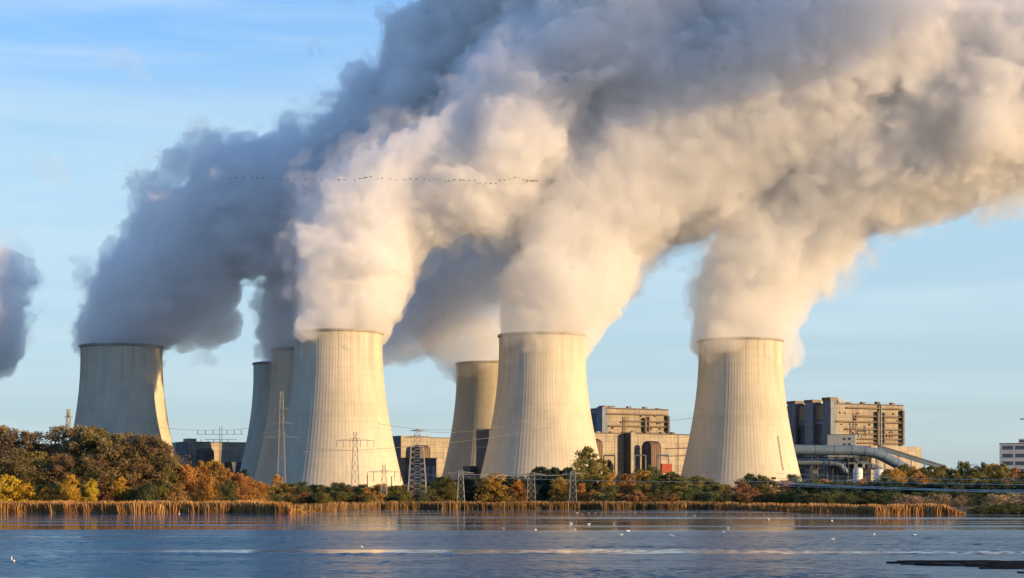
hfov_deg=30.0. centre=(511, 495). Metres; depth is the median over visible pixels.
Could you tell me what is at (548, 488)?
pine tree
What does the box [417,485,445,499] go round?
dark shrub
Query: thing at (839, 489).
pine tree
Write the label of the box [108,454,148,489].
broadleaf tree
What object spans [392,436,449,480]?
turbine hall
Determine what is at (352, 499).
dark shrub
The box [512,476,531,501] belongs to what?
pine tree
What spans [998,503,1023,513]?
dark shrub
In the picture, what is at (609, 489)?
dark shrub
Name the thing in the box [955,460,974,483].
dark shrub
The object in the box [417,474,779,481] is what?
power line
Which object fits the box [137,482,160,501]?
dark shrub
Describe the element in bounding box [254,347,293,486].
cooling tower
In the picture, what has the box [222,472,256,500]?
autumn tree
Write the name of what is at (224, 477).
autumn tree
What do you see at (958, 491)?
dark shrub
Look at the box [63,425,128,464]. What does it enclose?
broadleaf tree
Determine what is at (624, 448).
turbine hall
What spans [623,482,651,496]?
broadleaf tree
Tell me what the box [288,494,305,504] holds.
shrub
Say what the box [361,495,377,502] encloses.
shrub
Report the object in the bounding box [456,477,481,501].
pine tree
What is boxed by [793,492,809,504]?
dark shrub
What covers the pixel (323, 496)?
shrub
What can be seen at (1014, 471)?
autumn tree
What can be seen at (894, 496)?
dark shrub
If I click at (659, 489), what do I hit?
dark shrub
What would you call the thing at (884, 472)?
birch tree
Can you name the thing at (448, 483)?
broadleaf tree
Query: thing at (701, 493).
dark shrub
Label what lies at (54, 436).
oak tree
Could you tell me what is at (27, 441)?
oak tree
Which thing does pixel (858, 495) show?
dark shrub
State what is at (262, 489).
autumn tree
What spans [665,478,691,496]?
birch tree
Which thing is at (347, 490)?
autumn tree
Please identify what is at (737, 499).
shrub
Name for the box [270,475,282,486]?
autumn tree
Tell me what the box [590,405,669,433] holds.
boiler house
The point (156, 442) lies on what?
oak tree
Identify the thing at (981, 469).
dark shrub
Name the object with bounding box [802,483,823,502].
pine tree
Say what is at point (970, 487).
pine tree
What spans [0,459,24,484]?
broadleaf tree
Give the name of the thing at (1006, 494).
dark shrub
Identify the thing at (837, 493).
dark shrub
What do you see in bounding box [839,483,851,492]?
pine tree
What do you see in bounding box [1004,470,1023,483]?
birch tree
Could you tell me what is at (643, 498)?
autumn shrub
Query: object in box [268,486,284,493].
shrub
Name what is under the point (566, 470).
pine tree
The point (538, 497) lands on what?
pine tree
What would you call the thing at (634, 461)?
pipe portal
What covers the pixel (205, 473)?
autumn tree
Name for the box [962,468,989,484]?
birch tree
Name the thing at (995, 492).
dark shrub
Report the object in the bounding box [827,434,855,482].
control building
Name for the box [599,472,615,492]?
autumn tree
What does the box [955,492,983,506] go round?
dark shrub
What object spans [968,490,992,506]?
dark shrub
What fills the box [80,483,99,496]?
shrub
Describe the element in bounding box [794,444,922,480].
flue duct
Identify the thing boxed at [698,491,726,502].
dark shrub
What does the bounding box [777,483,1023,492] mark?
power line
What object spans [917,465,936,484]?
birch tree
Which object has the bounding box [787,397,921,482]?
boiler house
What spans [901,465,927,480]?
autumn tree
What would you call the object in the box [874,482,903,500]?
pine tree
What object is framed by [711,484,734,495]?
shrub
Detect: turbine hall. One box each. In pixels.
[172,438,245,480]
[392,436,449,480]
[594,431,689,492]
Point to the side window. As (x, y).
(799, 430)
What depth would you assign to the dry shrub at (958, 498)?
549.46 m
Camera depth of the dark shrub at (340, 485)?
734.51 m
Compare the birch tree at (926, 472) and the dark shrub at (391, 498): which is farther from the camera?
the birch tree at (926, 472)
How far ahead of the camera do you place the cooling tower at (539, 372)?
1366.49 m
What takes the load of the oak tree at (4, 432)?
on the ground
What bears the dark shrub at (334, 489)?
on the ground
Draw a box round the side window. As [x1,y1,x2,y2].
[798,429,800,442]
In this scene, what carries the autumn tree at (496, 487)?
on the ground
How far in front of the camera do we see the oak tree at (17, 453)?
567.40 m
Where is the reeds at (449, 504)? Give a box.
[241,500,777,513]
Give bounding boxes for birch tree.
[568,443,602,499]
[578,458,620,495]
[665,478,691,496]
[879,467,891,479]
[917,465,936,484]
[924,465,945,484]
[937,464,953,481]
[937,469,964,484]
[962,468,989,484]
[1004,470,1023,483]
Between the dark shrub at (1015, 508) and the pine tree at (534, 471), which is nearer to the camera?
the dark shrub at (1015, 508)
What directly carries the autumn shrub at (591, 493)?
on the ground
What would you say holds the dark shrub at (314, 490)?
on the ground
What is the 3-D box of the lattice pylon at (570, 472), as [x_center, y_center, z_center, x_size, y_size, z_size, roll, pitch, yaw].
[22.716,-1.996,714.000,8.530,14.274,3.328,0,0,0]
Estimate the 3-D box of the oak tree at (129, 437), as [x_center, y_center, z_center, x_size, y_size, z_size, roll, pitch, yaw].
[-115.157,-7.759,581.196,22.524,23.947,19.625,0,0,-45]
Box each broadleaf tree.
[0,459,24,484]
[11,450,61,492]
[31,459,67,487]
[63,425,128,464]
[66,462,114,496]
[80,447,119,482]
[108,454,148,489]
[141,452,173,497]
[152,458,189,494]
[432,475,462,501]
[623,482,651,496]
[634,465,663,491]
[648,471,690,495]
[682,475,714,491]
[733,473,758,492]
[753,477,784,493]
[887,463,914,480]
[993,463,1013,487]
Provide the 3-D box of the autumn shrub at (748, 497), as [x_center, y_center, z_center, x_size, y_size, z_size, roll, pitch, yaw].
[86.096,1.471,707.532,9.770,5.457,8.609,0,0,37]
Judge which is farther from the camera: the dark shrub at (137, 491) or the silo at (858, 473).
the silo at (858, 473)
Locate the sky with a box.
[0,0,1023,495]
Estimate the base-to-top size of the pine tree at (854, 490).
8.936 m
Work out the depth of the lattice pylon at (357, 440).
929.43 m
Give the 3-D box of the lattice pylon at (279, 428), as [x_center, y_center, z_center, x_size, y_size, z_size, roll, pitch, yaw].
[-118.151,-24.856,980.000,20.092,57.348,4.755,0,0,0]
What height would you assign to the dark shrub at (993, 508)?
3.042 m
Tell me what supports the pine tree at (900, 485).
on the ground
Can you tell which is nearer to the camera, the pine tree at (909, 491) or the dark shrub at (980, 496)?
the dark shrub at (980, 496)
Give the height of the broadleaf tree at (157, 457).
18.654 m
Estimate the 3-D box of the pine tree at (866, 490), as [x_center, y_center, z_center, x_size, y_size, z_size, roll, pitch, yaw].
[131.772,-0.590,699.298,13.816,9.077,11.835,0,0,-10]
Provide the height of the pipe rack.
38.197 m
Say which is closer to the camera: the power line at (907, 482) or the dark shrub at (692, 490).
the power line at (907, 482)
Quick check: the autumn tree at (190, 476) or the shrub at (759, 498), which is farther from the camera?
the shrub at (759, 498)
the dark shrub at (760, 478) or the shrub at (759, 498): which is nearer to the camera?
the shrub at (759, 498)
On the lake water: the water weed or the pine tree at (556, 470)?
the water weed
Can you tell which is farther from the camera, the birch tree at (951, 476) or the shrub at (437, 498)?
the birch tree at (951, 476)
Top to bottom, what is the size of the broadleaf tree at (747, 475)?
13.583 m
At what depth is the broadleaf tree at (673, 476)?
728.68 m
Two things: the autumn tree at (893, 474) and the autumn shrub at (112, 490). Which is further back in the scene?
the autumn tree at (893, 474)
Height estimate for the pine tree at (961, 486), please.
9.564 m
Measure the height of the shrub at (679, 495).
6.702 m
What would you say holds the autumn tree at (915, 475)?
on the ground
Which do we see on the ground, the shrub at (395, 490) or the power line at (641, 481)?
the shrub at (395, 490)
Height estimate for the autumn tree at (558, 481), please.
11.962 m
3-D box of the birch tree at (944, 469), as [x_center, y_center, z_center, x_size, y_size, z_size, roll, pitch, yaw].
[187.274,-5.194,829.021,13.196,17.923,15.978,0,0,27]
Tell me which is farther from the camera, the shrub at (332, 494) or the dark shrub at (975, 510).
the shrub at (332, 494)
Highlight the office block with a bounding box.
[999,439,1023,479]
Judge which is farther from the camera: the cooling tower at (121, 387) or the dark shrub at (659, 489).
the cooling tower at (121, 387)
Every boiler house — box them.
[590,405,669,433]
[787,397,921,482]
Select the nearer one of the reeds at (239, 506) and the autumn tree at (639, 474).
the reeds at (239, 506)
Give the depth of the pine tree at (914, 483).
709.93 m
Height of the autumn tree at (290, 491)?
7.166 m
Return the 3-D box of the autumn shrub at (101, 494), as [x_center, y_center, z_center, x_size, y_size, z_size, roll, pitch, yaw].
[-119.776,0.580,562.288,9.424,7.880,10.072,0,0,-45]
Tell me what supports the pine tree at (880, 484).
on the ground
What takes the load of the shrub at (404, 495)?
on the ground
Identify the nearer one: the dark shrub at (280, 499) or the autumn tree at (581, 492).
the dark shrub at (280, 499)
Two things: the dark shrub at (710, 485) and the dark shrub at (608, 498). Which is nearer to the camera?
the dark shrub at (608, 498)
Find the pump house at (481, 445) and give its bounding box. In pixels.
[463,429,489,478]
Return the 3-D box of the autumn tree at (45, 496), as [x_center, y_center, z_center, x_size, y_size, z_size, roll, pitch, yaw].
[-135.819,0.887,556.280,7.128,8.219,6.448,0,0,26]
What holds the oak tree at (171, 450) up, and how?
on the ground
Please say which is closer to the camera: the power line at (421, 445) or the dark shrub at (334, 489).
the dark shrub at (334, 489)
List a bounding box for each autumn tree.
[36,485,56,501]
[174,463,207,501]
[189,460,217,501]
[200,460,233,500]
[211,467,233,501]
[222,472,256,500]
[239,477,265,500]
[253,481,270,501]
[259,483,275,497]
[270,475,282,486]
[283,487,303,501]
[343,486,360,501]
[353,488,383,502]
[372,483,388,488]
[403,482,421,494]
[473,473,515,502]
[505,479,530,501]
[546,477,574,502]
[572,482,588,501]
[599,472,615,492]
[612,473,641,500]
[625,469,651,495]
[765,480,794,503]
[854,478,867,484]
[887,467,907,483]
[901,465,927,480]
[909,473,929,483]
[985,463,1006,483]
[1003,466,1020,485]
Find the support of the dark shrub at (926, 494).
on the ground
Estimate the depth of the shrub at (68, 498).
560.52 m
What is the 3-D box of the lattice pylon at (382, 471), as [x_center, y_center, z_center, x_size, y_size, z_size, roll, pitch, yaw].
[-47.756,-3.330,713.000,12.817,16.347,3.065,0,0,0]
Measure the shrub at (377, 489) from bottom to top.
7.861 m
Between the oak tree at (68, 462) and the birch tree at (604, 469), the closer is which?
the oak tree at (68, 462)
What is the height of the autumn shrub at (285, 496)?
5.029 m
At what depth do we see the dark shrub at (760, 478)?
759.38 m
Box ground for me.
[156,500,1023,513]
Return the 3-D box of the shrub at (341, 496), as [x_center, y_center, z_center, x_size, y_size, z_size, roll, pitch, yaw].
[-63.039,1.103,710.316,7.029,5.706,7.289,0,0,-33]
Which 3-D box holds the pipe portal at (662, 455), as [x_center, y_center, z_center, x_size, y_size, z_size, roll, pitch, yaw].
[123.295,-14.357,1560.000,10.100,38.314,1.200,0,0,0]
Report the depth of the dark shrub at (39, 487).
561.02 m
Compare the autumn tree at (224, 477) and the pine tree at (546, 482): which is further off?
the pine tree at (546, 482)
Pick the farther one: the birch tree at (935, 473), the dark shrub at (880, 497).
the birch tree at (935, 473)
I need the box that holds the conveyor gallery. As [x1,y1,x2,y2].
[877,445,941,470]
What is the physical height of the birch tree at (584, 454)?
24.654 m
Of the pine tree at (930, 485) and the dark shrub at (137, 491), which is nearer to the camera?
the dark shrub at (137, 491)
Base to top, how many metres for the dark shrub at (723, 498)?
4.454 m
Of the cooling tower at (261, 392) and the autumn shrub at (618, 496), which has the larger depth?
the cooling tower at (261, 392)
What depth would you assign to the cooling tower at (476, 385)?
1662.69 m
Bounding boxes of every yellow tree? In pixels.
[0,474,32,501]
[8,483,41,502]
[57,472,81,502]
[82,478,97,501]
[107,477,133,500]
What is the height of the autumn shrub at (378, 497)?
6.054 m
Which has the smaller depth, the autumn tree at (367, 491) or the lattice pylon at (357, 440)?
the autumn tree at (367, 491)
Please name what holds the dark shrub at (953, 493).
on the ground
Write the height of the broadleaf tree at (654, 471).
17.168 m
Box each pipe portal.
[634,455,645,479]
[657,455,668,479]
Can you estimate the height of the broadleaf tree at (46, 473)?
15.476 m
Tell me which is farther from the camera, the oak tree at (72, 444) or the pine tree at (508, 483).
the pine tree at (508, 483)
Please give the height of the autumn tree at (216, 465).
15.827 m
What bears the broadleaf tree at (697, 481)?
on the ground
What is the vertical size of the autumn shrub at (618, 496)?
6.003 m
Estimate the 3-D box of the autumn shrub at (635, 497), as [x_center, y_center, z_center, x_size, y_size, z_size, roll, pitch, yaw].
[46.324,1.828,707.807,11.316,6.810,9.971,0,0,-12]
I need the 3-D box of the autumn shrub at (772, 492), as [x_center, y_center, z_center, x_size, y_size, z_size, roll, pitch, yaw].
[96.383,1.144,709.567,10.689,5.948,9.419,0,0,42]
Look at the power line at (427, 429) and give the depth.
1299.94 m
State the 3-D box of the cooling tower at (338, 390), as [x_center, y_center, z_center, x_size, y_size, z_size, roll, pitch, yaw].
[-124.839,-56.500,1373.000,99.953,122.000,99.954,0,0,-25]
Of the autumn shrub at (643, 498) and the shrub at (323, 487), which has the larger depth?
the shrub at (323, 487)
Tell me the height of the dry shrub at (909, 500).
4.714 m
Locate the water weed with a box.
[886,560,1023,572]
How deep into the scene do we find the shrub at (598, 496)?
710.84 m
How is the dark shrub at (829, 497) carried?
on the ground
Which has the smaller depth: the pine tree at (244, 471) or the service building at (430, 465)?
the pine tree at (244, 471)
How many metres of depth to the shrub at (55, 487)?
557.34 m
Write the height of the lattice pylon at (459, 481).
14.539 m
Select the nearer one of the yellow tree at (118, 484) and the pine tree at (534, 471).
the yellow tree at (118, 484)
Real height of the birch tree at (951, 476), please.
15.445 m
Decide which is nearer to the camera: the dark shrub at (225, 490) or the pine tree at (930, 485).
the dark shrub at (225, 490)
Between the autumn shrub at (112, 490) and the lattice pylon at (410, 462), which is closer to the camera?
the autumn shrub at (112, 490)
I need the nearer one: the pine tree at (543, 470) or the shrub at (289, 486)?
the shrub at (289, 486)
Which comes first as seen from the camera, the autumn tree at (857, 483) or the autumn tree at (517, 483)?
the autumn tree at (517, 483)
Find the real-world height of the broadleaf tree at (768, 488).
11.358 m
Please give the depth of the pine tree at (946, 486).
687.94 m
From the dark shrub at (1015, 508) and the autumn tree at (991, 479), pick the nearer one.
the dark shrub at (1015, 508)
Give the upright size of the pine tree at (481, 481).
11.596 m
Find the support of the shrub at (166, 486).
on the ground
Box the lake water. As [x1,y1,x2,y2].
[0,509,1023,577]
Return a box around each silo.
[853,467,862,482]
[874,469,884,480]
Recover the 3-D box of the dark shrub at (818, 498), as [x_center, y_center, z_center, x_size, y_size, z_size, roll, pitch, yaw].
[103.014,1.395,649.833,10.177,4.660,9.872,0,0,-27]
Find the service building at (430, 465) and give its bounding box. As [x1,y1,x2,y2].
[397,458,436,485]
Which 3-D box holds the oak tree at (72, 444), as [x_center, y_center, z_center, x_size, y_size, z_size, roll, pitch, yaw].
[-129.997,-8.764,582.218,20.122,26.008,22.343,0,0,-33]
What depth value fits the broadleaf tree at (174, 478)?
574.77 m
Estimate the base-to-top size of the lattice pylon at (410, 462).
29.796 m
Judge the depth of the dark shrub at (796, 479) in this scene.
789.00 m
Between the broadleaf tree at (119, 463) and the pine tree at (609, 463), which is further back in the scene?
the pine tree at (609, 463)
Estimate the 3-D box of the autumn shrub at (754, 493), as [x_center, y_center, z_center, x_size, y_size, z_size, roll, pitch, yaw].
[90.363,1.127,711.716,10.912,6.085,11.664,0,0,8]
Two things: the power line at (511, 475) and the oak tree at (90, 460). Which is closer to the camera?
the oak tree at (90, 460)
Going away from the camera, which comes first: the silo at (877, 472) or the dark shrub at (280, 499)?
the dark shrub at (280, 499)
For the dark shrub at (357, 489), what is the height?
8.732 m
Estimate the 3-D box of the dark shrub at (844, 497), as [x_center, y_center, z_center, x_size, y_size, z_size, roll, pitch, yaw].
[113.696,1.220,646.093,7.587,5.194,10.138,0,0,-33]
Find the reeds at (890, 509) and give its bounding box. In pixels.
[732,502,965,514]
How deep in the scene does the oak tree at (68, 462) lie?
567.49 m
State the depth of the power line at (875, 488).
504.45 m
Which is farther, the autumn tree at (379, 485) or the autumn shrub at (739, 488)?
the autumn tree at (379, 485)
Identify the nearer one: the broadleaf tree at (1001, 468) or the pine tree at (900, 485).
the pine tree at (900, 485)
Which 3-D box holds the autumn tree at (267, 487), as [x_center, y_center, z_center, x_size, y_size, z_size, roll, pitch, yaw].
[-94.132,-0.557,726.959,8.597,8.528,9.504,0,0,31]
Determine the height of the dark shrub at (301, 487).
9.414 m
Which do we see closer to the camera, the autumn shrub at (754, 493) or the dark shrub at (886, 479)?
the autumn shrub at (754, 493)
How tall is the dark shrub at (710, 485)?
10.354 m
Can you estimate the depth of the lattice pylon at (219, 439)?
1499.85 m
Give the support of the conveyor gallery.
on the ground
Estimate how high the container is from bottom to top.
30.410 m
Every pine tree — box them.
[237,468,247,491]
[417,481,431,485]
[453,477,466,500]
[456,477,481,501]
[474,478,493,501]
[496,476,518,501]
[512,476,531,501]
[518,481,542,501]
[525,468,542,480]
[532,466,553,479]
[535,477,543,497]
[539,476,552,501]
[539,476,567,500]
[547,466,562,476]
[557,467,572,477]
[557,482,576,501]
[565,476,585,500]
[606,459,615,479]
[784,483,815,500]
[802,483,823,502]
[811,481,846,502]
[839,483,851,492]
[842,483,860,504]
[856,482,876,503]
[869,481,892,503]
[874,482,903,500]
[883,479,908,502]
[903,483,916,494]
[905,480,921,490]
[915,483,937,502]
[936,481,957,493]
[950,480,965,490]
[966,484,975,504]
[971,481,992,504]
[988,482,1012,491]
[1008,482,1023,502]
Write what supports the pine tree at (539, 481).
on the ground
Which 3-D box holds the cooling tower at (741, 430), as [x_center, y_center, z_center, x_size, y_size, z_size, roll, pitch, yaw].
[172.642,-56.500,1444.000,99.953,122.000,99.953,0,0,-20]
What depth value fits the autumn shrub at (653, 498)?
705.70 m
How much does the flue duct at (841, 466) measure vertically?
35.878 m
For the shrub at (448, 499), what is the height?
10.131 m
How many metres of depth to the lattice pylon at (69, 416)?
1248.87 m
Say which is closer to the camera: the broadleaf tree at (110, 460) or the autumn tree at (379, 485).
the broadleaf tree at (110, 460)
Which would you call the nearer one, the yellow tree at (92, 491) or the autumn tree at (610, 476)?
the yellow tree at (92, 491)
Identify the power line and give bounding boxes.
[301,427,549,451]
[378,423,494,429]
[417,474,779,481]
[420,411,545,432]
[448,473,551,475]
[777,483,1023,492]
[781,478,1023,484]
[783,482,1005,490]
[793,474,983,479]
[793,486,948,489]
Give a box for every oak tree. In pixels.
[0,424,22,453]
[0,430,53,485]
[0,447,45,489]
[36,425,92,471]
[40,454,88,490]
[57,424,114,481]
[74,453,122,490]
[88,431,145,486]
[93,431,166,485]
[114,457,159,496]
[124,433,181,489]
[151,443,191,473]
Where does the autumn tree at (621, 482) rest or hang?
on the ground
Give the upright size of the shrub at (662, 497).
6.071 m
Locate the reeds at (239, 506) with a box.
[0,499,316,513]
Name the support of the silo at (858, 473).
on the ground
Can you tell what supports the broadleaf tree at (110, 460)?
on the ground
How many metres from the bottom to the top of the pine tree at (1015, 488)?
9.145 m
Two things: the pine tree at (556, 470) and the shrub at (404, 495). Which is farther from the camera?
the pine tree at (556, 470)
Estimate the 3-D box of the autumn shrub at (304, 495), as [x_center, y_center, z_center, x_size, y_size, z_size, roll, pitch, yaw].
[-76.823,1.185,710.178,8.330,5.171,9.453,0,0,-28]
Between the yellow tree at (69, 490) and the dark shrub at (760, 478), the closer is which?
the yellow tree at (69, 490)
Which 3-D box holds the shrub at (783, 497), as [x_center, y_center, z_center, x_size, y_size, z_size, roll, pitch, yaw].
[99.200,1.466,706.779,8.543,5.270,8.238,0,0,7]
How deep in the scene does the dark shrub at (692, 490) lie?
716.59 m
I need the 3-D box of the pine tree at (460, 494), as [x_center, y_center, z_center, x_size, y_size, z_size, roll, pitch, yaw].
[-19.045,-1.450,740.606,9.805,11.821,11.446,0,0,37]
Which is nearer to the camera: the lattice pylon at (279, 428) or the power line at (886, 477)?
the power line at (886, 477)
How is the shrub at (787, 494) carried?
on the ground
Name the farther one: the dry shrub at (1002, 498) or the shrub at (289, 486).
the shrub at (289, 486)
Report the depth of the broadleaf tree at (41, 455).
577.49 m
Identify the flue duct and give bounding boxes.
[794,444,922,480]
[797,458,847,481]
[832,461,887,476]
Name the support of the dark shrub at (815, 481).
on the ground
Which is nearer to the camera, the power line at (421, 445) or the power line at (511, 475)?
the power line at (511, 475)
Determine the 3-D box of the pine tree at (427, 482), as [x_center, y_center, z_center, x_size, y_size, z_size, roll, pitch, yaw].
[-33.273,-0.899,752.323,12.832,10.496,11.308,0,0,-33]
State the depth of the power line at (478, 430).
786.82 m
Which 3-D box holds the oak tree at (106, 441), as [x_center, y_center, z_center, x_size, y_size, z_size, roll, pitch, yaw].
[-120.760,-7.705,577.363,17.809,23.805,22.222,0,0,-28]
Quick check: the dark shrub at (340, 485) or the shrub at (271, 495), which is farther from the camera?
the dark shrub at (340, 485)
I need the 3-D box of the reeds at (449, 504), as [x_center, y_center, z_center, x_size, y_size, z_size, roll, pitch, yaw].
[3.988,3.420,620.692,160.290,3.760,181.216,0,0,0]
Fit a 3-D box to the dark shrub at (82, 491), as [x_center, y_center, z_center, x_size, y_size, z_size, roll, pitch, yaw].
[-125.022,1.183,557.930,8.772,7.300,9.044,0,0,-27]
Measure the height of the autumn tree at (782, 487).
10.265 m
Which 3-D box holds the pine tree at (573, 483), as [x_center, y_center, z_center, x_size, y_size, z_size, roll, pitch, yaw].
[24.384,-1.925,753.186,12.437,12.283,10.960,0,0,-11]
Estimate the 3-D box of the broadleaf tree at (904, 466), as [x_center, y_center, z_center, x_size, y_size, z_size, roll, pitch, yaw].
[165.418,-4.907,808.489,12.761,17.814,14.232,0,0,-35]
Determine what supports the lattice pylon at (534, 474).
on the ground
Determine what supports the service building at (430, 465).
on the ground
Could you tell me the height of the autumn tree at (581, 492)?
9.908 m
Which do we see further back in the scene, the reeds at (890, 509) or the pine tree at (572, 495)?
the pine tree at (572, 495)
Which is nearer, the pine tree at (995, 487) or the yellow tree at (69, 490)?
the yellow tree at (69, 490)
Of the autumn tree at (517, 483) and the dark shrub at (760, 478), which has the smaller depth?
the autumn tree at (517, 483)
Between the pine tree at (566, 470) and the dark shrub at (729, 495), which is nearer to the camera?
the dark shrub at (729, 495)
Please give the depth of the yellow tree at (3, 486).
555.28 m
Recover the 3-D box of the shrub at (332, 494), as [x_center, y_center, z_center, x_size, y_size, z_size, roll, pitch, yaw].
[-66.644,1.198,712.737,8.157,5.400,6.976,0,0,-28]
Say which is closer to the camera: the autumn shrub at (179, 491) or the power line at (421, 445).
the autumn shrub at (179, 491)
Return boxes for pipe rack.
[796,455,878,481]
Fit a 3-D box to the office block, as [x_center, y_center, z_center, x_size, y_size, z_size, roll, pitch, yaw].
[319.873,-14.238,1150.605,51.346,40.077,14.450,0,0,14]
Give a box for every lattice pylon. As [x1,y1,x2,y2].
[65,409,71,453]
[200,430,236,464]
[262,391,300,484]
[336,432,373,485]
[367,465,400,495]
[404,429,430,499]
[447,470,474,500]
[516,472,545,501]
[564,471,583,501]
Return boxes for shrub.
[5,491,30,500]
[32,485,46,499]
[46,481,65,501]
[52,484,77,499]
[69,488,97,501]
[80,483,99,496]
[96,484,119,501]
[104,486,121,501]
[118,489,135,501]
[129,486,156,501]
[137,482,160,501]
[156,481,177,501]
[160,484,192,501]
[217,479,243,501]
[264,492,279,501]
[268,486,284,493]
[271,494,286,501]
[275,482,295,492]
[278,492,292,501]
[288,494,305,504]
[291,481,311,503]
[296,492,313,504]
[305,493,324,504]
[310,484,322,493]
[311,492,334,504]
[315,485,331,493]
[322,486,344,503]
[327,492,337,503]
[330,482,351,491]
[333,492,350,503]
[346,492,359,503]
[349,484,370,494]
[354,492,365,502]
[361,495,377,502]
[362,487,390,497]
[371,491,385,500]
[380,496,401,501]
[384,485,406,496]
[397,491,415,502]
[411,492,436,502]
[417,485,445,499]
[429,496,444,501]
[431,481,456,502]
[582,489,604,501]
[594,493,605,501]
[599,495,618,501]
[601,485,619,499]
[612,493,623,500]
[620,495,637,501]
[624,492,647,501]
[635,496,652,501]
[640,484,671,500]
[646,495,659,502]
[653,494,670,502]
[664,494,681,502]
[675,491,685,501]
[679,492,702,502]
[684,487,705,493]
[693,491,708,500]
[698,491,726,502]
[701,481,723,494]
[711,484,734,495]
[713,495,732,502]
[723,494,737,502]
[724,482,757,495]
[730,494,746,503]
[735,492,757,503]
[744,491,763,501]
[745,474,774,493]
[753,494,772,504]
[761,491,777,502]
[769,493,791,503]
[778,474,804,486]
[778,490,798,502]
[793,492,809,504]
[801,493,827,503]
[809,476,823,484]
[817,491,838,504]
[823,491,842,504]
[832,492,859,504]
[848,492,869,505]
[858,491,879,505]
[872,493,893,504]
[873,476,895,489]
[880,493,901,504]
[889,494,927,504]
[915,491,937,503]
[921,493,956,505]
[931,491,953,504]
[940,492,960,505]
[950,490,970,505]
[952,494,969,508]
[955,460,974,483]
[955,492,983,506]
[963,507,992,513]
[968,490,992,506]
[970,462,991,480]
[976,493,1021,506]
[981,504,1010,513]
[985,491,1009,503]
[995,491,1023,503]
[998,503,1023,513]
[1001,491,1015,502]
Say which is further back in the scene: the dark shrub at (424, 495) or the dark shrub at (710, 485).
the dark shrub at (710, 485)
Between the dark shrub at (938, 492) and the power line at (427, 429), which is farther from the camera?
the power line at (427, 429)
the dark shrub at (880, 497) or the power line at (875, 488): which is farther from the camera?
the dark shrub at (880, 497)
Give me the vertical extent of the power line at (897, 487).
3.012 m
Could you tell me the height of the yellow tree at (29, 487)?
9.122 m
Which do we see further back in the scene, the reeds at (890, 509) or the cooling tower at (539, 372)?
the cooling tower at (539, 372)
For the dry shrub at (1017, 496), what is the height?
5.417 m
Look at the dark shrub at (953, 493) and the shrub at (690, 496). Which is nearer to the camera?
the dark shrub at (953, 493)
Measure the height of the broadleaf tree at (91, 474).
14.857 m
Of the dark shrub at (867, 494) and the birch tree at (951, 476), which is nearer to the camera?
the dark shrub at (867, 494)
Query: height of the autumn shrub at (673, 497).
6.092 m
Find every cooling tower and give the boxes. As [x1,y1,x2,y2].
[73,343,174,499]
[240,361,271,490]
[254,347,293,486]
[273,328,402,488]
[442,360,498,480]
[480,331,603,499]
[679,337,801,492]
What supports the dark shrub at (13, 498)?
on the ground
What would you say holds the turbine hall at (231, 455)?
on the ground
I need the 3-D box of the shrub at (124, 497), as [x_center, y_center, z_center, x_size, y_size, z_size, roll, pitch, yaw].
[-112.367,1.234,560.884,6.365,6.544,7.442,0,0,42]
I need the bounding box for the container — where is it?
[660,464,671,474]
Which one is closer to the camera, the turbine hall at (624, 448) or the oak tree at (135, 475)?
the oak tree at (135, 475)
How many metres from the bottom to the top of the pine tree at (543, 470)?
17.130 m
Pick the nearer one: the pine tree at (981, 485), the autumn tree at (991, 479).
the pine tree at (981, 485)
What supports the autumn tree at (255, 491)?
on the ground
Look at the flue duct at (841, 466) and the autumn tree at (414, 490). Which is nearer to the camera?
the autumn tree at (414, 490)
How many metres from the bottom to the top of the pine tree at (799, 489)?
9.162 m
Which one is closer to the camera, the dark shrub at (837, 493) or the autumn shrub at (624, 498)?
the dark shrub at (837, 493)
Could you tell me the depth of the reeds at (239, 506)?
536.49 m
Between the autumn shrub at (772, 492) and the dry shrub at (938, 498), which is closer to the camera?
the dry shrub at (938, 498)
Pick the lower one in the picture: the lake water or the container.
the lake water
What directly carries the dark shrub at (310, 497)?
on the ground

